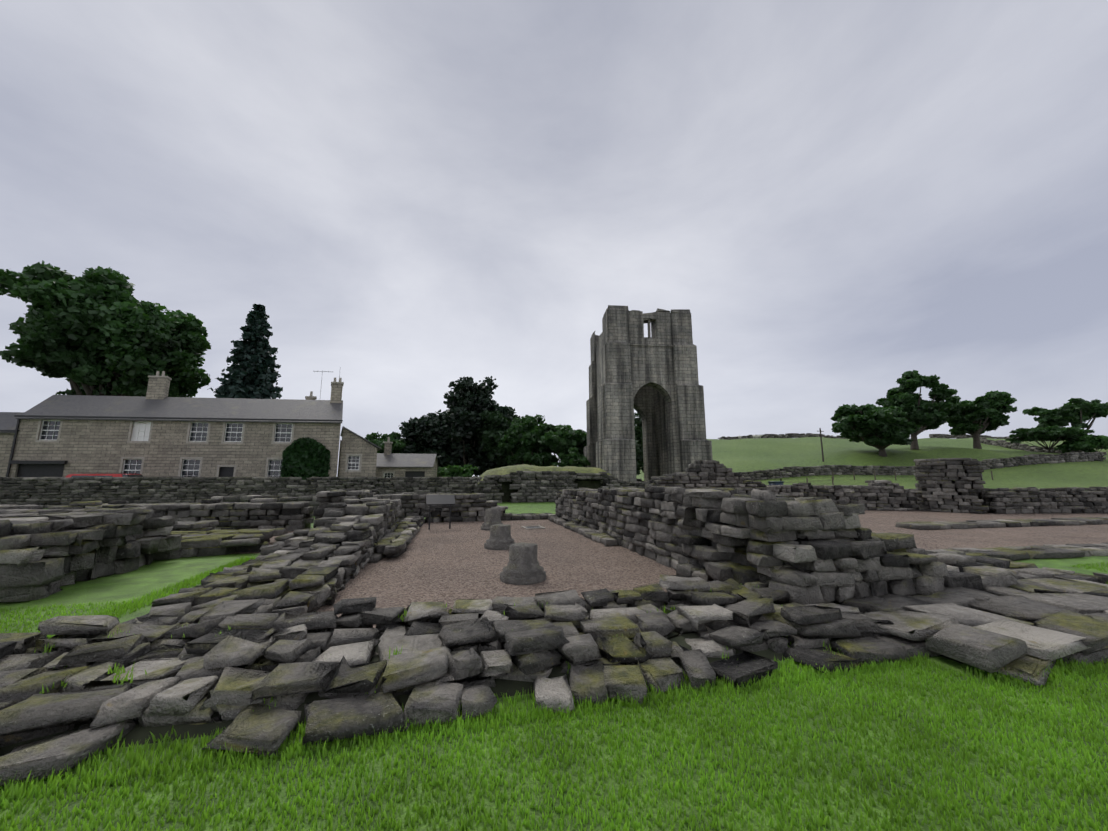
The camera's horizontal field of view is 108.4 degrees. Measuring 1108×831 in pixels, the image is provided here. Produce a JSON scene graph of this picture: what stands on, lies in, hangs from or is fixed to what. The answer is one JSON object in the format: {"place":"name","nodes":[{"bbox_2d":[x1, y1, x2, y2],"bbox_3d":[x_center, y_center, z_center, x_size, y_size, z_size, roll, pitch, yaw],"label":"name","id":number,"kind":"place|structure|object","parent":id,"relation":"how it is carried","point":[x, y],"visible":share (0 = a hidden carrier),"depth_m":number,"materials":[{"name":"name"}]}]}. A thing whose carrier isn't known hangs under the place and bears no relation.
{"place":"outdoors","nodes":[
{"label":"outdoors","id":0,"kind":"place"},
{"bbox_2d":[231,531,293,553],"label":"stone slab","id":1,"kind":"structure","parent":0,"point":[272,540],"depth_m":9.35,"materials":[{"name":"grey stone"}]},
{"bbox_2d":[0,437,1107,830],"bbox_3d":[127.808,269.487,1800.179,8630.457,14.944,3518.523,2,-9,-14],"label":"ground","id":2,"kind":"structure","parent":0,"point":[742,455],"depth_m":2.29,"materials":[{"name":"green plant"}]},
{"bbox_2d":[0,412,23,476],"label":"house","id":3,"kind":"structure","parent":2,"relation":"on","point":[8,421],"depth_m":25.40,"materials":[{"name":"beige stone"}]},
{"bbox_2d":[49,474,142,492],"bbox_3d":[-26.528,4.188,22.954,4.400,1.772,1.800,2,-9,-10],"label":"red car","id":4,"kind":"object","parent":2,"relation":"on","point":[104,475],"visible":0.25,"depth_m":22.54,"materials":[{"name":"red"}]},
{"bbox_2d":[0,260,210,396],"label":"sycamore tree","id":5,"kind":"object","parent":2,"relation":"on","point":[105,323],"depth_m":34.70,"materials":[{"name":"green plant"}]},
{"bbox_2d":[6,370,343,476],"bbox_3d":[-25.737,1.006,28.976,22.188,9.900,6.210,1,-9,-6],"label":"farmhouse","id":6,"kind":"object","parent":2,"relation":"on","point":[156,431],"visible":0.77,"depth_m":26.36,"materials":[{"name":"stone"}]},
{"bbox_2d":[280,437,330,479],"bbox_3d":[-16.611,3.588,26.576,3.191,4.353,0.685,1,-9,-6],"label":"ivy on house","id":7,"kind":"object","parent":6,"relation":"attached to","point":[305,458],"visible":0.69,"depth_m":26.59,"materials":[{"name":"green plant"}]},
{"bbox_2d":[170,528,287,556],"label":"ruined stone wall","id":8,"kind":"structure","parent":2,"relation":"on","point":[208,543],"depth_m":8.29,"materials":[{"name":"stone"}]},
{"bbox_2d":[207,304,282,398],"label":"conifer tree","id":9,"kind":"object","parent":2,"relation":"on","point":[259,360],"depth_m":40.71,"materials":[{"name":"green plant"}]},
{"bbox_2d":[0,469,647,515],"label":"ruins","id":10,"kind":"object","parent":2,"relation":"on","point":[538,486],"visible":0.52,"depth_m":21.91,"materials":[{"name":"stone"}]},
{"bbox_2d":[478,464,621,483],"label":"mound turf","id":11,"kind":"structure","parent":10,"relation":"on","point":[504,470],"depth_m":25.61,"materials":[{"name":"green plant"}]},
{"bbox_2d":[337,426,381,487],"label":"farmhouse wing","id":12,"kind":"structure","parent":2,"relation":"on","point":[357,455],"depth_m":27.64,"materials":[{"name":"beige stone"}]},
{"bbox_2d":[365,432,405,453],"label":"tree","id":13,"kind":"object","parent":2,"relation":"on","point":[398,445],"depth_m":54.42,"materials":[{"name":"green plant"}]},
{"bbox_2d":[389,432,410,452],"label":"tree","id":14,"kind":"object","parent":2,"relation":"on","point":[397,435],"visible":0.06,"depth_m":59.20,"materials":[{"name":"green plant"}]},
{"bbox_2d":[375,437,437,487],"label":"cottage","id":15,"kind":"structure","parent":2,"relation":"on","point":[389,464],"depth_m":33.96,"materials":[{"name":"stone"}]},
{"bbox_2d":[398,413,448,453],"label":"yew tree","id":16,"kind":"object","parent":2,"relation":"on","point":[420,440],"depth_m":56.84,"materials":[{"name":"green plant"}]},
{"bbox_2d":[0,630,854,755],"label":"stones","id":17,"kind":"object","parent":2,"relation":"on","point":[141,734],"depth_m":2.65,"materials":[{"name":"grey stone"}]},
{"bbox_2d":[34,583,830,753],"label":"grass tufts","id":18,"kind":"object","parent":2,"relation":"on","point":[117,672],"visible":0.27,"depth_m":2.78,"materials":[{"name":"green plant"}]},
{"bbox_2d":[437,464,477,476],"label":"shrub","id":19,"kind":"object","parent":2,"relation":"on","point":[454,471],"depth_m":42.32,"materials":[{"name":"green plant"}]},
{"bbox_2d":[418,376,514,476],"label":"yew tree","id":20,"kind":"object","parent":2,"relation":"on","point":[465,398],"depth_m":54.85,"materials":[{"name":"green plant"}]},
{"bbox_2d":[316,519,675,627],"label":"gravel floor","id":21,"kind":"structure","parent":2,"relation":"on","point":[440,562],"depth_m":6.85,"materials":[{"name":"brown gravel"}]},
{"bbox_2d":[426,495,454,529],"bbox_3d":[-3.451,2.929,12.116,0.840,0.998,0.378,3,-9,-19],"label":"info sign","id":22,"kind":"object","parent":21,"relation":"on","point":[441,500],"visible":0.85,"depth_m":12.12,"materials":[{"name":"black metal"}]},
{"bbox_2d":[481,508,502,530],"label":"stub column","id":23,"kind":"structure","parent":21,"relation":"on","point":[492,516],"depth_m":11.90,"materials":[{"name":"stone"}]},
{"bbox_2d":[484,524,515,549],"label":"stub column","id":24,"kind":"structure","parent":21,"relation":"on","point":[500,538],"depth_m":8.76,"materials":[{"name":"stone"}]},
{"bbox_2d":[500,542,545,584],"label":"stub column","id":25,"kind":"structure","parent":21,"relation":"on","point":[523,567],"depth_m":6.01,"materials":[{"name":"stone"}]},
{"bbox_2d":[521,525,545,529],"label":"stone slab","id":26,"kind":"structure","parent":21,"relation":"on","point":[532,527],"depth_m":12.28,"materials":[{"name":"stone"}]},
{"bbox_2d":[472,401,519,428],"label":"yew tree","id":27,"kind":"object","parent":2,"relation":"on","point":[505,410],"visible":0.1,"depth_m":59.86,"materials":[{"name":"green plant"}]},
{"bbox_2d":[473,410,523,474],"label":"yew tree","id":28,"kind":"object","parent":2,"relation":"on","point":[491,433],"depth_m":53.39,"materials":[{"name":"green plant"}]},
{"bbox_2d":[498,414,558,465],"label":"fruit tree","id":29,"kind":"object","parent":2,"relation":"on","point":[522,432],"depth_m":48.36,"materials":[{"name":"green plant"}]},
{"bbox_2d":[495,480,602,501],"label":"stone wall","id":30,"kind":"structure","parent":2,"relation":"on","point":[590,484],"depth_m":26.01,"materials":[{"name":"stone"}]},
{"bbox_2d":[0,486,1107,786],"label":"ruins","id":31,"kind":"object","parent":2,"relation":"on","point":[820,572],"visible":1,"depth_m":3.59,"materials":[{"name":"stone"}]},
{"bbox_2d":[0,458,1107,601],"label":"ruins","id":32,"kind":"object","parent":2,"relation":"on","point":[44,553],"visible":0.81,"depth_m":11.06,"materials":[{"name":"stone"}]},
{"bbox_2d":[523,423,586,466],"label":"fruit tree","id":33,"kind":"object","parent":2,"relation":"on","point":[567,437],"depth_m":44.32,"materials":[{"name":"green plant"}]},
{"bbox_2d":[552,447,590,466],"bbox_3d":[1.882,5.520,40.526,4.493,4.818,4.825,2,-9,-14],"label":"shrub","id":34,"kind":"object","parent":2,"relation":"on","point":[573,458],"depth_m":39.77,"materials":[{"name":"green plant"}]},
{"bbox_2d":[634,412,643,472],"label":"tree","id":35,"kind":"object","parent":2,"relation":"on","point":[638,429],"visible":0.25,"depth_m":51.66,"materials":[{"name":"green plant"}]},
{"bbox_2d":[635,440,643,475],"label":"tree","id":36,"kind":"object","parent":2,"relation":"on","point":[638,463],"visible":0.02,"depth_m":48.90,"materials":[{"name":"green plant"}]},
{"bbox_2d":[584,305,712,481],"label":"abbey tower","id":37,"kind":"structure","parent":2,"relation":"on","point":[651,379],"depth_m":35.13,"materials":[{"name":"grey stone"}]},
{"bbox_2d":[718,433,845,439],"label":"field wall skyline","id":38,"kind":"structure","parent":2,"relation":"on","point":[792,435],"depth_m":121.46},
{"bbox_2d":[753,477,833,484],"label":"field fence","id":39,"kind":"object","parent":2,"relation":"on","point":[807,481],"visible":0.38,"depth_m":42.66,"materials":[{"name":"brown wood"}]},
{"bbox_2d":[819,428,823,461],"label":"utility pole","id":40,"kind":"object","parent":2,"relation":"on","point":[820,431],"visible":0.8,"depth_m":58.95,"materials":[{"name":"grey wood"}]},
{"bbox_2d":[831,403,920,456],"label":"hill tree","id":41,"kind":"object","parent":2,"relation":"on","point":[887,424],"depth_m":58.79,"materials":[{"name":"green plant"}]},
{"bbox_2d":[832,470,992,480],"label":"field fence","id":42,"kind":"object","parent":2,"relation":"on","point":[833,474],"visible":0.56,"depth_m":47.99,"materials":[{"name":"brown wood"}]},
{"bbox_2d":[876,370,960,449],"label":"hill tree","id":43,"kind":"object","parent":2,"relation":"on","point":[904,396],"depth_m":62.31,"materials":[{"name":"green plant"}]},
{"bbox_2d":[742,451,1104,479],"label":"field wall","id":44,"kind":"structure","parent":2,"relation":"on","point":[985,464],"depth_m":51.52,"materials":[{"name":"grey stone"}]},
{"bbox_2d":[940,655,962,663],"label":"soil","id":45,"kind":"structure","parent":2,"relation":"on","point":[951,659],"depth_m":3.45,"materials":[{"name":"brown soil"}]},
{"bbox_2d":[945,390,1017,448],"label":"hill tree","id":46,"kind":"object","parent":2,"relation":"on","point":[994,406],"depth_m":64.06,"materials":[{"name":"green plant"}]},
{"bbox_2d":[858,510,1107,549],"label":"gravel yard","id":47,"kind":"structure","parent":2,"relation":"on","point":[879,521],"depth_m":11.48,"materials":[{"name":"brown gravel"}]},
{"bbox_2d":[929,434,1062,438],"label":"field wall skyline","id":48,"kind":"structure","parent":2,"relation":"on","point":[952,436],"depth_m":124.47},
{"bbox_2d":[980,437,1106,459],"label":"field wall","id":49,"kind":"structure","parent":2,"relation":"on","point":[1018,446],"depth_m":73.17,"materials":[{"name":"grey stone"}]},
{"bbox_2d":[1005,425,1098,452],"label":"hill shrub","id":50,"kind":"object","parent":2,"relation":"on","point":[1052,433],"depth_m":62.81,"materials":[{"name":"green plant"}]},
{"bbox_2d":[1022,398,1107,429],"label":"hill tree","id":51,"kind":"object","parent":2,"relation":"on","point":[1066,414],"depth_m":72.06,"materials":[{"name":"green plant"}]},
{"bbox_2d":[1054,434,1107,452],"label":"hill shrub","id":52,"kind":"object","parent":2,"relation":"on","point":[1087,443],"depth_m":59.23,"materials":[{"name":"green plant"}]},
{"bbox_2d":[0,0,1107,476],"label":"sky","id":53,"kind":"structure","parent":0,"point":[842,199],"materials":[{"name":"grey"}]},
{"bbox_2d":[768,481,783,484],"bbox_3d":[19.996,6.490,35.937,1.000,1.120,0.900,2,-9,-14],"label":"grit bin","id":54,"kind":"object","parent":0,"point":[775,482],"visible":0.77,"depth_m":35.66,"materials":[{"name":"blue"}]}
]}

